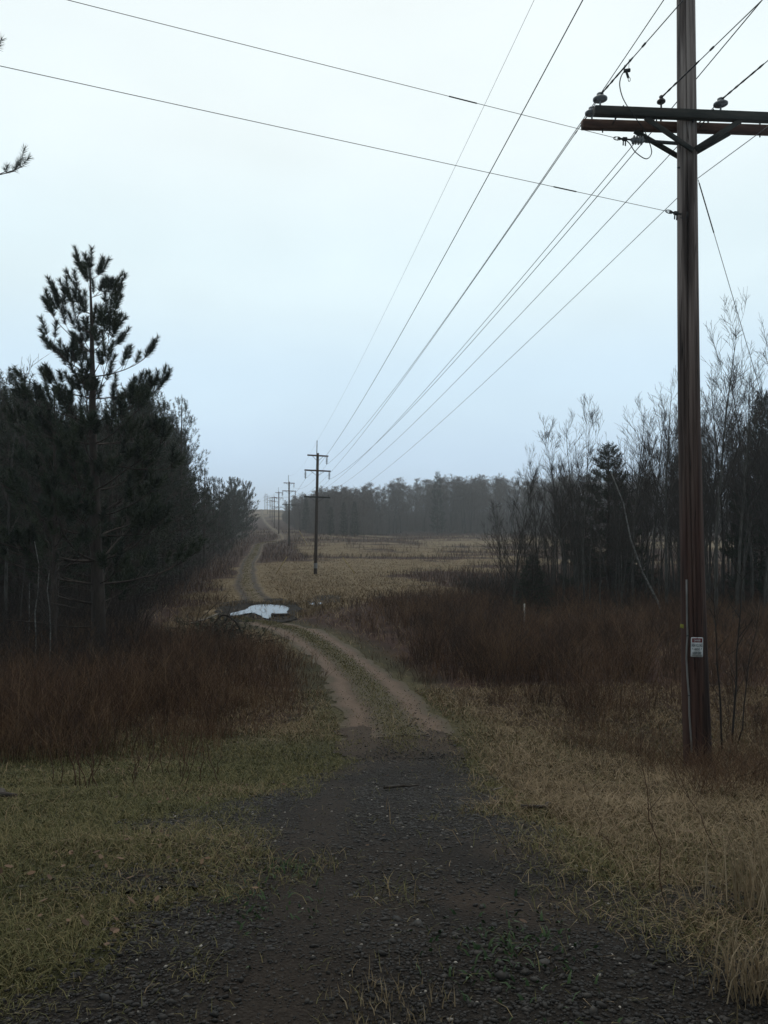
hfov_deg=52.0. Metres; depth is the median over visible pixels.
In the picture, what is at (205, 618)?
fallen stick
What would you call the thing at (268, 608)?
puddle
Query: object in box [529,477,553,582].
bare tree
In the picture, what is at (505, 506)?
distant bare tree
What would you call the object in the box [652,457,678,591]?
bare tree
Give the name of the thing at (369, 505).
distant bare tree
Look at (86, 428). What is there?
pine tree
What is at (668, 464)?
bare tree
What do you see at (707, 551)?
bare tree
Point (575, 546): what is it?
bare tree
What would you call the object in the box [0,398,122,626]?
pine tree
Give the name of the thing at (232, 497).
pine tree
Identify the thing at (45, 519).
bare tree
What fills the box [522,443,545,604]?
bare tree
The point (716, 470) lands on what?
bare tree
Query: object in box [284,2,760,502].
overhead wire
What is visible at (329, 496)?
distant bare tree
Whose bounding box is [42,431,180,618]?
pine tree
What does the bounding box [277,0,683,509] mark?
overhead wire
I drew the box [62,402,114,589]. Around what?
pine tree
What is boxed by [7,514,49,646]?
birch tree
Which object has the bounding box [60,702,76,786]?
weed stalk
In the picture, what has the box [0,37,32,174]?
pine tree
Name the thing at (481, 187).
overhead wire
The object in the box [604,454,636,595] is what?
bare tree
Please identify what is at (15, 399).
pine tree
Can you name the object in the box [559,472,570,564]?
bare tree
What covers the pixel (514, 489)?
distant bare tree
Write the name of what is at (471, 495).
distant bare tree
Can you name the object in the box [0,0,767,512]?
sky
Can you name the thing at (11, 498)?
pine tree
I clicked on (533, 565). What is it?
bare tree
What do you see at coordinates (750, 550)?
bare tree
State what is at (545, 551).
bare tree
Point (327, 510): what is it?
distant conifer
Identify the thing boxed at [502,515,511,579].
bare tree
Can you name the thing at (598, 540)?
bare tree
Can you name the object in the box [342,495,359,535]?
distant bare tree
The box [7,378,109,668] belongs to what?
pine tree
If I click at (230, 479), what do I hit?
pine tree
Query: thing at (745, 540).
bare tree
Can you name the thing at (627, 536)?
bare tree
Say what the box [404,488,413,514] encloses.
distant bare tree
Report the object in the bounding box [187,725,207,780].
weed stalk
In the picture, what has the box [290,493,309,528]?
distant bare tree
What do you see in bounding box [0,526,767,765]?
russet brush
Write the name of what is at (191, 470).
pine tree
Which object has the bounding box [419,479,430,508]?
distant bare tree
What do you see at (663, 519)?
bare tree
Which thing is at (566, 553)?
bare tree
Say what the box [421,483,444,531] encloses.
distant bare tree
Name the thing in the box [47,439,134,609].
pine tree
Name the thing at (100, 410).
pine tree
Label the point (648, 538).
bare tree
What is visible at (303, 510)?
distant conifer
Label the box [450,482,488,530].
distant bare tree
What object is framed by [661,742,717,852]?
weed stalk
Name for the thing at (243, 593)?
dirt track
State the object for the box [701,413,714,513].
bare tree
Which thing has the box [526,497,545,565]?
bare tree
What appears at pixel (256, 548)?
grass
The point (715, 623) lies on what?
sapling
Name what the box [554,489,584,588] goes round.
bare tree
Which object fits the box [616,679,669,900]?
weed stalk
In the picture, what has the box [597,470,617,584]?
bare tree
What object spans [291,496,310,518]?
distant bare tree
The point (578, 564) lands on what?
bare tree
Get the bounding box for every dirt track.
[225,618,454,739]
[232,509,286,602]
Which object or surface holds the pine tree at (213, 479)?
on the ground at (382, 645)
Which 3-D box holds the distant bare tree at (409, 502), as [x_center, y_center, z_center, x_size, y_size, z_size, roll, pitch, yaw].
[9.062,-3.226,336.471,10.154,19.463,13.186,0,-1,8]
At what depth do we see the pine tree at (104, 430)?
22.81 m
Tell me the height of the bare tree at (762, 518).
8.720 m
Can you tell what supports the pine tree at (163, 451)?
on the ground at (382, 645)
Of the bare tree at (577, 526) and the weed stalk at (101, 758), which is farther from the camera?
the bare tree at (577, 526)
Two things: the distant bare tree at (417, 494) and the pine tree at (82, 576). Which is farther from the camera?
the distant bare tree at (417, 494)
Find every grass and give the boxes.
[0,687,767,1023]
[174,597,340,620]
[233,541,451,754]
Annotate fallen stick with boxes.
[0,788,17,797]
[186,613,217,624]
[383,784,418,788]
[521,802,550,808]
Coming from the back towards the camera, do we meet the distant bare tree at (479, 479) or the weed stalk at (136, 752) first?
the distant bare tree at (479, 479)
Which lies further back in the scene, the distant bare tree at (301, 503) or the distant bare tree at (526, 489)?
the distant bare tree at (526, 489)
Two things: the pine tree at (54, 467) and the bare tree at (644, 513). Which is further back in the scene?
the bare tree at (644, 513)
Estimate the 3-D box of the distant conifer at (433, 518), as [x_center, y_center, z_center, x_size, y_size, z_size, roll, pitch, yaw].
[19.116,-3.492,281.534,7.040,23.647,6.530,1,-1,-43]
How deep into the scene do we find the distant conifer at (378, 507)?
289.75 m
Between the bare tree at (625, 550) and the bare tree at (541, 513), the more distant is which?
the bare tree at (541, 513)
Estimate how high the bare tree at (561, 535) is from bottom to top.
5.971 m
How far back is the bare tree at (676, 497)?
47.52 m
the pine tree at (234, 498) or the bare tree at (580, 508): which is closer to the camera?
the bare tree at (580, 508)
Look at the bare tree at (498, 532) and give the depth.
57.56 m
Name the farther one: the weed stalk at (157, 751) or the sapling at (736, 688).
the sapling at (736, 688)
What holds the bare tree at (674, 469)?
on the ground at (382, 645)
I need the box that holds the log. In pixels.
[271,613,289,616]
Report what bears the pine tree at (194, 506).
on the ground at (382, 645)
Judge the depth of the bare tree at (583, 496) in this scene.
56.09 m
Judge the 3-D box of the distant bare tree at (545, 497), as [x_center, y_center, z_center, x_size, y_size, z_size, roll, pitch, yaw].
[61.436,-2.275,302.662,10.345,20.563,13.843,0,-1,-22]
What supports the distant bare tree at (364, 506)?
on the ground at (382, 645)
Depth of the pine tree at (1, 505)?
30.60 m
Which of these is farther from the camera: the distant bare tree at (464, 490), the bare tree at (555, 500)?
the distant bare tree at (464, 490)
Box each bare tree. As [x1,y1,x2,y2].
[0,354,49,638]
[10,481,45,628]
[27,456,51,609]
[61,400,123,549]
[66,419,106,610]
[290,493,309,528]
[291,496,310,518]
[306,493,331,533]
[310,494,329,531]
[314,488,340,519]
[323,490,343,533]
[332,485,361,516]
[333,490,346,516]
[336,497,356,534]
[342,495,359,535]
[349,489,371,535]
[353,485,372,518]
[356,490,372,532]
[359,491,382,527]
[362,482,386,534]
[371,488,404,518]
[377,483,400,532]
[380,483,409,532]
[382,481,409,532]
[385,482,411,532]
[390,479,406,507]
[390,485,412,510]
[395,477,414,521]
[401,481,425,521]
[402,484,413,525]
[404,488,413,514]
[411,485,425,512]
[412,484,436,530]
[412,486,441,527]
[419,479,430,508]
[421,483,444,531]
[425,482,448,509]
[429,477,455,515]
[431,478,465,531]
[432,491,448,529]
[435,480,472,530]
[442,477,464,531]
[442,478,462,530]
[446,478,478,532]
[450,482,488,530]
[459,475,492,532]
[465,477,487,526]
[471,474,494,526]
[475,480,492,523]
[476,465,555,613]
[476,480,500,528]
[478,473,511,529]
[482,479,510,517]
[486,500,515,584]
[489,475,512,513]
[491,506,509,574]
[494,477,526,532]
[495,476,534,532]
[495,536,514,594]
[497,521,534,585]
[498,483,514,529]
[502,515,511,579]
[510,490,521,581]
[511,480,529,527]
[513,477,539,527]
[514,482,540,523]
[515,489,537,597]
[519,484,543,511]
[520,462,558,584]
[520,508,534,558]
[521,525,542,606]
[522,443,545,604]
[525,544,534,598]
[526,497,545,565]
[527,413,589,606]
[527,531,538,609]
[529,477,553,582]
[536,482,557,521]
[538,523,558,580]
[539,483,557,526]
[539,485,564,584]
[539,531,553,613]
[540,410,608,595]
[540,454,571,582]
[542,481,566,582]
[543,479,572,598]
[544,498,563,602]
[547,393,611,607]
[547,519,559,580]
[549,454,586,587]
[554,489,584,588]
[556,472,597,544]
[556,504,570,559]
[558,510,570,578]
[558,527,572,584]
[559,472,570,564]
[560,468,571,574]
[562,507,587,579]
[563,450,601,590]
[563,468,584,554]
[564,459,584,604]
[564,502,589,593]
[565,514,575,591]
[570,532,585,599]
[578,514,605,595]
[578,536,592,590]
[580,467,622,592]
[583,456,605,613]
[587,521,617,607]
[590,534,612,614]
[596,391,671,607]
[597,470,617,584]
[600,443,631,590]
[603,418,663,592]
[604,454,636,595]
[606,450,638,612]
[607,504,627,592]
[611,504,628,590]
[612,365,678,612]
[612,485,640,601]
[616,529,634,593]
[617,394,676,601]
[617,439,667,582]
[617,476,653,593]
[618,440,662,595]
[619,504,636,588]
[620,529,631,574]
[622,435,651,577]
[625,462,657,591]
[628,448,676,598]
[631,418,677,583]
[632,428,663,596]
[633,467,658,569]
[637,458,659,552]
[637,515,658,577]
[642,431,670,593]
[643,414,677,593]
[644,490,679,567]
[647,505,668,593]
[652,421,716,554]
[652,436,720,562]
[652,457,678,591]
[654,455,718,560]
[658,468,678,593]
[658,489,710,572]
[660,417,678,572]
[661,449,707,565]
[664,457,679,592]
[664,465,708,537]
[665,403,703,462]
[666,406,724,498]
[671,487,679,596]
[674,425,729,541]
[677,354,764,594]
[700,286,764,620]
[700,390,716,613]
[701,380,734,601]
[701,388,724,504]
[701,393,724,523]
[701,398,734,554]
[701,408,724,527]
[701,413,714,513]
[702,358,767,617]
[703,442,726,606]
[703,457,736,607]
[703,489,715,556]
[704,376,745,572]
[705,453,713,579]
[708,436,731,587]
[711,351,766,610]
[712,449,741,600]
[712,482,737,566]
[713,409,736,576]
[713,409,767,595]
[717,415,767,612]
[719,453,747,590]
[720,438,765,604]
[723,410,746,574]
[727,315,767,612]
[727,420,748,584]
[729,432,766,586]
[731,408,767,504]
[736,412,767,613]
[737,430,767,558]
[738,378,757,479]
[740,453,767,546]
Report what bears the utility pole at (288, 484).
on the ground at (382, 645)
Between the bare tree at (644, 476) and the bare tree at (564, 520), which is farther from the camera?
the bare tree at (564, 520)
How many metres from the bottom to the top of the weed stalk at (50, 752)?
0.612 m
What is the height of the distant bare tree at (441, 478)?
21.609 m
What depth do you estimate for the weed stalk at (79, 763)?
7.28 m
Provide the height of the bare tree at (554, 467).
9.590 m
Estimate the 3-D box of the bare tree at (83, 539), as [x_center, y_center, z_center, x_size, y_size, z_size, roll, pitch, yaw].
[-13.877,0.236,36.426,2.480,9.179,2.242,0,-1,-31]
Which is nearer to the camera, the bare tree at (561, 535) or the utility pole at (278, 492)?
the bare tree at (561, 535)
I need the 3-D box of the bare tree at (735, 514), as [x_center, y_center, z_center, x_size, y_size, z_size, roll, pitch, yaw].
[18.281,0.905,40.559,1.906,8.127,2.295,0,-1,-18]
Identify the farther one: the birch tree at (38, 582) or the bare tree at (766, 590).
the bare tree at (766, 590)
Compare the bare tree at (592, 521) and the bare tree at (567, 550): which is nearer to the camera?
the bare tree at (592, 521)
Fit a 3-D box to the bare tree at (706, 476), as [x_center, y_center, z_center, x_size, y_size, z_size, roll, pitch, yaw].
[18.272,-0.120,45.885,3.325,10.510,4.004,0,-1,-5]
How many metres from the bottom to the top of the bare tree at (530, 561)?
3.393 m
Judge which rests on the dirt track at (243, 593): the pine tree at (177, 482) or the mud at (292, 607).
the mud at (292, 607)
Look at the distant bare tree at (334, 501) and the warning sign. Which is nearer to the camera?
the warning sign
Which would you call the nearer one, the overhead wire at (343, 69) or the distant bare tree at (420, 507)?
the overhead wire at (343, 69)
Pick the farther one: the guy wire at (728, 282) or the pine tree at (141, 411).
the pine tree at (141, 411)
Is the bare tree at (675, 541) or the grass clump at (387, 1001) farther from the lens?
the bare tree at (675, 541)
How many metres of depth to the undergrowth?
25.01 m
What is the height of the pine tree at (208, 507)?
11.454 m
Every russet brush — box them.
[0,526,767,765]
[534,707,767,804]
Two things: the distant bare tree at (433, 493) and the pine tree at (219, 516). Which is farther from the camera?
the distant bare tree at (433, 493)
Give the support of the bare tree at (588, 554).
on the ground at (382, 645)
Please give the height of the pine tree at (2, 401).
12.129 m
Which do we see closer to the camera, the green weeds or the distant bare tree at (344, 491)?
the green weeds
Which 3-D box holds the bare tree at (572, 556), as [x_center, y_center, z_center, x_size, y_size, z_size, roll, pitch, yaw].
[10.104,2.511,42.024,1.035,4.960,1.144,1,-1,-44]
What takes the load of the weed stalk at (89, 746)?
on the ground at (382, 645)
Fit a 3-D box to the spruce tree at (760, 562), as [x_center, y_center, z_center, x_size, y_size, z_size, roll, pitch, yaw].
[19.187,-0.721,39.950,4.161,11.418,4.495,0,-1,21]
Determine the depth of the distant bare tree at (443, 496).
302.35 m
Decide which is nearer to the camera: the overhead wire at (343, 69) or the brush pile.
the overhead wire at (343, 69)
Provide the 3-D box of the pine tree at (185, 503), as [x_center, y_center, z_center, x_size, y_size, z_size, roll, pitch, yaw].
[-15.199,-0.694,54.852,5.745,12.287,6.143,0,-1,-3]
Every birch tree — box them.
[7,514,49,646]
[12,539,63,659]
[22,539,82,661]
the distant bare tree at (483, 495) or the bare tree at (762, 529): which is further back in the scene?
the distant bare tree at (483, 495)
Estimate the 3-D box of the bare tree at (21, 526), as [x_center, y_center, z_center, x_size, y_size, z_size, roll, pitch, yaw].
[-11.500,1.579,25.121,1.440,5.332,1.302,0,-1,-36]
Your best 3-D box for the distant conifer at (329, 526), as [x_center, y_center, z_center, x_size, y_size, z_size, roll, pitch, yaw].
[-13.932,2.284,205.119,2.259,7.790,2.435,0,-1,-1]
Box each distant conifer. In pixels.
[301,498,310,530]
[323,498,331,532]
[327,507,334,532]
[339,501,346,535]
[350,501,360,536]
[365,491,374,530]
[371,491,382,532]
[429,470,445,534]
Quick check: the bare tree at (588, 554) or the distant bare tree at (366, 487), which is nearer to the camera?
the bare tree at (588, 554)
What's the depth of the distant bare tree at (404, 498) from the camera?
324.80 m
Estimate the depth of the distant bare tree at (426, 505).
309.36 m
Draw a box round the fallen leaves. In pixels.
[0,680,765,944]
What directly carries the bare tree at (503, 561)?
on the ground at (382, 645)
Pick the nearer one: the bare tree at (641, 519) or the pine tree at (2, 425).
the pine tree at (2, 425)
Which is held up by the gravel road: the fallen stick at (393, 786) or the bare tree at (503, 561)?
the fallen stick at (393, 786)
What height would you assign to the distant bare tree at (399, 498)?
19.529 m
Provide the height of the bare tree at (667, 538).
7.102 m
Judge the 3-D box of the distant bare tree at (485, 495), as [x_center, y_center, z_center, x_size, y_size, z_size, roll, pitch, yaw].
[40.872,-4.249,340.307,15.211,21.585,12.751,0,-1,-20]
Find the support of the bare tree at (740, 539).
on the ground at (382, 645)
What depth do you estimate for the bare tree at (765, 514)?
34.83 m
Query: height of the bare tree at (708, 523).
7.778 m
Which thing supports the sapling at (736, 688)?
on the ground at (382, 645)
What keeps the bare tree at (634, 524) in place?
on the ground at (382, 645)
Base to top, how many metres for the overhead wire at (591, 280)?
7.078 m
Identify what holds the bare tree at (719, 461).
on the ground at (382, 645)
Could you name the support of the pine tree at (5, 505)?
on the ground at (382, 645)
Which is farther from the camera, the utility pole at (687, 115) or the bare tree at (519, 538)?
the bare tree at (519, 538)
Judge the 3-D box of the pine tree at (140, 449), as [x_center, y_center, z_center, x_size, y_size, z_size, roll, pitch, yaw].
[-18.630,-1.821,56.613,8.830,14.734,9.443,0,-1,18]
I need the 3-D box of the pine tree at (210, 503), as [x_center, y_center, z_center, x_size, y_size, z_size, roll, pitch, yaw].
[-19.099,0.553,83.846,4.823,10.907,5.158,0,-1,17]
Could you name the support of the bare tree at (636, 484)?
on the ground at (382, 645)
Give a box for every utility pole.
[274,487,281,533]
[274,497,277,527]
[282,475,295,544]
[304,449,330,573]
[581,0,767,768]
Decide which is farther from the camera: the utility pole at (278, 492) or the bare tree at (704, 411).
the utility pole at (278, 492)
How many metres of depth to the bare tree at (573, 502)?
53.93 m
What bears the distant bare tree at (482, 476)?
on the ground at (382, 645)
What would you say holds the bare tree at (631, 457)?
on the ground at (382, 645)
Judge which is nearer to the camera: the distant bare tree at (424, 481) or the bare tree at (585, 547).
the bare tree at (585, 547)
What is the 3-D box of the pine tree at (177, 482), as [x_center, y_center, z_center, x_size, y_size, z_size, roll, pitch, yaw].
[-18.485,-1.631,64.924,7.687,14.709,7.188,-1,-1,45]
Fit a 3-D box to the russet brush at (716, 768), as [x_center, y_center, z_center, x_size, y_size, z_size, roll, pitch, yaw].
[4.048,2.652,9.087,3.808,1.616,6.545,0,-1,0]
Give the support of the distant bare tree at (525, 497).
on the ground at (382, 645)
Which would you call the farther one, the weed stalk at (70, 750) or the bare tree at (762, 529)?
the bare tree at (762, 529)
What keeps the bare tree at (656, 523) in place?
on the ground at (382, 645)
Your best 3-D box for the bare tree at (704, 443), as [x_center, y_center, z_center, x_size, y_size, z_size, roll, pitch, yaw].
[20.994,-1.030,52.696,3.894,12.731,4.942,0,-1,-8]
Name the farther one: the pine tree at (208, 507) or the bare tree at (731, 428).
the pine tree at (208, 507)
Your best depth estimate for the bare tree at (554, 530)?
45.06 m
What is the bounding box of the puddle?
[231,604,288,617]
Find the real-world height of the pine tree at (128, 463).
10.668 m
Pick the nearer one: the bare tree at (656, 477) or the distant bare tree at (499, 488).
the bare tree at (656, 477)
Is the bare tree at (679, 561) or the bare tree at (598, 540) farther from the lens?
the bare tree at (679, 561)
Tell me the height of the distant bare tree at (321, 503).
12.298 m
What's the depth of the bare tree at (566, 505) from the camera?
42.14 m
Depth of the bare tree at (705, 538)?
49.53 m
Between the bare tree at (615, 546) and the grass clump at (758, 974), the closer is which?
the grass clump at (758, 974)
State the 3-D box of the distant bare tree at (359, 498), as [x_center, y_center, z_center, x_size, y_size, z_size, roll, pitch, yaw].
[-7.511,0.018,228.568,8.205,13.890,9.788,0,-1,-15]
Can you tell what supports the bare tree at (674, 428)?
on the ground at (382, 645)
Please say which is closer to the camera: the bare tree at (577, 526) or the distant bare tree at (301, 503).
the bare tree at (577, 526)
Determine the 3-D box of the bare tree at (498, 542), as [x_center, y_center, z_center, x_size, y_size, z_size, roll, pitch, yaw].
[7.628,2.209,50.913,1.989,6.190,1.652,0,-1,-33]
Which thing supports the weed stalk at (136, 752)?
on the ground at (382, 645)
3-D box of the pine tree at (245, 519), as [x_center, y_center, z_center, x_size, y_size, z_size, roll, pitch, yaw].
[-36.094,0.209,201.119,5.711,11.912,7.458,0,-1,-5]
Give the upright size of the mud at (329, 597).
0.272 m
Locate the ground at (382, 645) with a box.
[0,509,767,1007]
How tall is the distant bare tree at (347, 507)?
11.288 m
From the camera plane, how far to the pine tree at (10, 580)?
31.72 m
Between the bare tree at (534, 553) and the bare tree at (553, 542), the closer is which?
the bare tree at (534, 553)
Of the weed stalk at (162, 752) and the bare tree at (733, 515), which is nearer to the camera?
the weed stalk at (162, 752)
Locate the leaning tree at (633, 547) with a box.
[603,460,666,619]
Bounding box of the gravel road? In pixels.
[0,719,767,1023]
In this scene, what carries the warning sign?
attached to the utility pole at (687, 115)
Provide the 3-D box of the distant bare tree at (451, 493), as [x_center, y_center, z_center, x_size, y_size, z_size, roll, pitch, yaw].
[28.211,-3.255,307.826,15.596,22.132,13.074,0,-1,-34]
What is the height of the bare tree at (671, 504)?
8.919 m
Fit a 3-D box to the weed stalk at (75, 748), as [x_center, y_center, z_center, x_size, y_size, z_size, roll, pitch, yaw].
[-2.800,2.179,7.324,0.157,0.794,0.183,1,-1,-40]
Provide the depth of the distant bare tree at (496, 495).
315.50 m
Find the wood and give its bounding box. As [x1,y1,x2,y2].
[282,502,731,535]
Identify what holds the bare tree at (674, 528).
on the ground at (382, 645)
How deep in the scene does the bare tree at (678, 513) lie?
35.14 m
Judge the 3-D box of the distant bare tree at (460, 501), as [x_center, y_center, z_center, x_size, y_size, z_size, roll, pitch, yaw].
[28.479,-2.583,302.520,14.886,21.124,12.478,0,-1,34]
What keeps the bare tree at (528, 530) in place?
on the ground at (382, 645)
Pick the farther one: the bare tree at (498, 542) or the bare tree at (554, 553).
the bare tree at (498, 542)
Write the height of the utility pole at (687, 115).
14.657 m
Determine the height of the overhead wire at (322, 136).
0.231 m
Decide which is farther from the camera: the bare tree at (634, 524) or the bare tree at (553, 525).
the bare tree at (553, 525)
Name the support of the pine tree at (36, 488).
on the ground at (382, 645)
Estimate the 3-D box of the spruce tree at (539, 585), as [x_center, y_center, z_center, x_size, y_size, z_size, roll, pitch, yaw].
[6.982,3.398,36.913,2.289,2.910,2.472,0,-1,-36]
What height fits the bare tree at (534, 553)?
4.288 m
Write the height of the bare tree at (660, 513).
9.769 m
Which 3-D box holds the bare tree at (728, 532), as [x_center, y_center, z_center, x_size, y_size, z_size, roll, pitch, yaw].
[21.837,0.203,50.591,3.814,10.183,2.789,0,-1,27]
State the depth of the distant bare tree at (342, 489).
243.33 m
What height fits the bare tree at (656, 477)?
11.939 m
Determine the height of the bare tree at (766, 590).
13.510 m
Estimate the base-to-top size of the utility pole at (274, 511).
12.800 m
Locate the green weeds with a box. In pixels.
[206,850,621,1023]
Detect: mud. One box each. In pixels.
[214,598,303,621]
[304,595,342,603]
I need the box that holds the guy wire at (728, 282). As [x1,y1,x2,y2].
[698,180,767,415]
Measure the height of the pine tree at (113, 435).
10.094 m
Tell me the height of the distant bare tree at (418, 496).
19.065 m
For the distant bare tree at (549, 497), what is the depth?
306.21 m
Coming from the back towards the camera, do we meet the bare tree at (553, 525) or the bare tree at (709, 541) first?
the bare tree at (553, 525)
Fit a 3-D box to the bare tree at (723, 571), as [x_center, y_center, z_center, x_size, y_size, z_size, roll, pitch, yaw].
[17.188,-1.485,39.684,3.976,12.884,5.047,0,-1,1]
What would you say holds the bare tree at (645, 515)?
on the ground at (382, 645)
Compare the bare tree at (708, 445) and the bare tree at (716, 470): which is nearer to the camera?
the bare tree at (708, 445)
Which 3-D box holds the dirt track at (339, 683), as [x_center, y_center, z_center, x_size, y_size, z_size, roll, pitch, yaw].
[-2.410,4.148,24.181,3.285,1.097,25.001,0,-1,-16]
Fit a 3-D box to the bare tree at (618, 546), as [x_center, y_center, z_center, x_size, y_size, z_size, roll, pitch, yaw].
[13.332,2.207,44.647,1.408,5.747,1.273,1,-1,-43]
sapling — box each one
[707,578,729,748]
[719,563,765,745]
[737,596,763,743]
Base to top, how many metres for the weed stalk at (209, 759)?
0.664 m
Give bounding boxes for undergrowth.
[0,533,763,695]
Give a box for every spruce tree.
[509,554,555,614]
[558,440,663,593]
[719,388,767,602]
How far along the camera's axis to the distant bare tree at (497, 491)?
302.73 m
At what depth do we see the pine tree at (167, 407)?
95.60 m
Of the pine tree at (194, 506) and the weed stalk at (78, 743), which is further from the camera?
the pine tree at (194, 506)
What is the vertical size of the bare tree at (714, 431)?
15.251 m
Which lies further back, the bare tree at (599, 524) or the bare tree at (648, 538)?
the bare tree at (648, 538)
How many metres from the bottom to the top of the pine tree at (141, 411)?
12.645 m
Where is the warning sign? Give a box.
[691,637,702,656]
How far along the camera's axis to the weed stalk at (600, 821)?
4.45 m
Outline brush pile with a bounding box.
[150,594,288,647]
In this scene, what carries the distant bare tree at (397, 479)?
on the ground at (382, 645)
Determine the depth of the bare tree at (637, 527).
43.14 m
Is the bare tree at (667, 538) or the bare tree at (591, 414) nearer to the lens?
the bare tree at (591, 414)
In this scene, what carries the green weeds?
on the gravel road
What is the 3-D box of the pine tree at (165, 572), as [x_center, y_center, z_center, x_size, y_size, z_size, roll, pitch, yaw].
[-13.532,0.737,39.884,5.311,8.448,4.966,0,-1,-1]
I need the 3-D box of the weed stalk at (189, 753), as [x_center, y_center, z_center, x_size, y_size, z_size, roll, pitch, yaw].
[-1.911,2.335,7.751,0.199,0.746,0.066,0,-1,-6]
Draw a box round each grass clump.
[317,955,455,1023]
[663,802,767,923]
[689,913,767,1023]
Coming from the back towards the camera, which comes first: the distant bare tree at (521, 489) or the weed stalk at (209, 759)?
the distant bare tree at (521, 489)
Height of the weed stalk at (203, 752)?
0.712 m
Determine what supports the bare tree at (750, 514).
on the ground at (382, 645)
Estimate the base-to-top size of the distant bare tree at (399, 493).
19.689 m
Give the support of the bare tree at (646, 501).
on the ground at (382, 645)
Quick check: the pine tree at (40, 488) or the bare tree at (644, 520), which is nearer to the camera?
the pine tree at (40, 488)
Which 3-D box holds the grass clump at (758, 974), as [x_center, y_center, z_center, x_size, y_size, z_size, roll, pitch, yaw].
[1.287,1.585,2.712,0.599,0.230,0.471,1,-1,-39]
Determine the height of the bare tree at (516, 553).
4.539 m
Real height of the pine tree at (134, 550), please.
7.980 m
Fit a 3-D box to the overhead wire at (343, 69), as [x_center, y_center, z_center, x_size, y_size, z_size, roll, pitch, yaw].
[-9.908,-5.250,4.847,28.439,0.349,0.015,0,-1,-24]
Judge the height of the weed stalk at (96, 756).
0.703 m
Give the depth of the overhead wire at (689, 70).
11.89 m
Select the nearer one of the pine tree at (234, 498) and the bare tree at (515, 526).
the bare tree at (515, 526)
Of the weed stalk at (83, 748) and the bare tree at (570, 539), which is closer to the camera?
the weed stalk at (83, 748)
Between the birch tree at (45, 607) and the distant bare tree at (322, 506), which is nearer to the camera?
the birch tree at (45, 607)
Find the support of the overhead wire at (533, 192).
attached to the utility pole at (317, 470)
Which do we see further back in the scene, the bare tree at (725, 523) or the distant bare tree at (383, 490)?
the distant bare tree at (383, 490)
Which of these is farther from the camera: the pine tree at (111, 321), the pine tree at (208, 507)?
the pine tree at (208, 507)
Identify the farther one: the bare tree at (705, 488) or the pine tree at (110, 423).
the pine tree at (110, 423)
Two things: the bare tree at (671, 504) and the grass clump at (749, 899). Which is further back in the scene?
the bare tree at (671, 504)
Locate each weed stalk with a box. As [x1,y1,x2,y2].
[48,724,53,781]
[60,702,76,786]
[68,733,86,787]
[72,706,86,786]
[74,716,83,778]
[74,726,90,767]
[77,701,97,787]
[87,713,105,787]
[93,734,115,776]
[132,714,144,782]
[132,724,148,779]
[132,728,136,779]
[146,718,176,770]
[158,724,166,773]
[174,718,188,773]
[181,715,198,781]
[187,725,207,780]
[196,716,203,782]
[197,724,217,781]
[583,785,609,847]
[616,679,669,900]
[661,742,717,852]
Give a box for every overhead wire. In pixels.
[1,66,668,211]
[68,0,614,137]
[271,0,582,504]
[273,1,533,495]
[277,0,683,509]
[284,0,762,507]
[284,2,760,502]
[284,60,767,509]
[307,0,663,485]
[307,126,767,516]
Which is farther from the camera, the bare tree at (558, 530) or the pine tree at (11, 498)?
the bare tree at (558, 530)
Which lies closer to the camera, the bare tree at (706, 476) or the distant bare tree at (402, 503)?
the bare tree at (706, 476)
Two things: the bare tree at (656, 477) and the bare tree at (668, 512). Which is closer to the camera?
the bare tree at (668, 512)
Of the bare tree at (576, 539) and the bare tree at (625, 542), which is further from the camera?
the bare tree at (625, 542)
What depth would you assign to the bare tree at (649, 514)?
58.80 m
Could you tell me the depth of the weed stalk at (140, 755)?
8.10 m
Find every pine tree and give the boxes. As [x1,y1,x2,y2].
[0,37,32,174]
[0,244,207,656]
[0,364,66,598]
[0,369,11,398]
[0,374,84,617]
[0,376,37,489]
[0,381,51,578]
[0,384,84,611]
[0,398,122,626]
[0,428,60,614]
[0,436,48,611]
[0,451,84,621]
[3,401,84,610]
[3,405,79,570]
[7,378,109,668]
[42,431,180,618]
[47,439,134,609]
[48,416,135,608]
[59,479,119,580]
[61,378,202,594]
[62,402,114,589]
[63,448,160,611]
[66,406,110,527]
[83,399,145,579]
[88,447,172,608]
[97,424,148,555]
[99,396,152,569]
[99,421,161,545]
[101,388,197,556]
[114,396,176,598]
[115,385,186,601]
[117,369,192,599]
[140,416,210,586]
[151,406,202,579]
[154,399,201,508]
[155,410,211,582]
[165,394,213,584]
[165,429,199,562]
[171,428,200,577]
[182,444,203,511]
[188,467,230,567]
[196,482,220,536]
[198,476,232,548]
[206,477,232,553]
[209,501,232,547]
[212,501,235,550]
[216,476,251,540]
[224,491,248,542]
[226,486,245,532]
[235,481,259,536]
[239,493,252,535]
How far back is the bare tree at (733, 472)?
43.25 m
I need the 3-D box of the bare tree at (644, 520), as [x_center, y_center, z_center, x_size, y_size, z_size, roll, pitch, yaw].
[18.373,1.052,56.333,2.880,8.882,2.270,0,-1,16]
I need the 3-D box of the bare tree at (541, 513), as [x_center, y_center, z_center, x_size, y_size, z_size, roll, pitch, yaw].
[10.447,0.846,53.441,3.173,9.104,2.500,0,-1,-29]

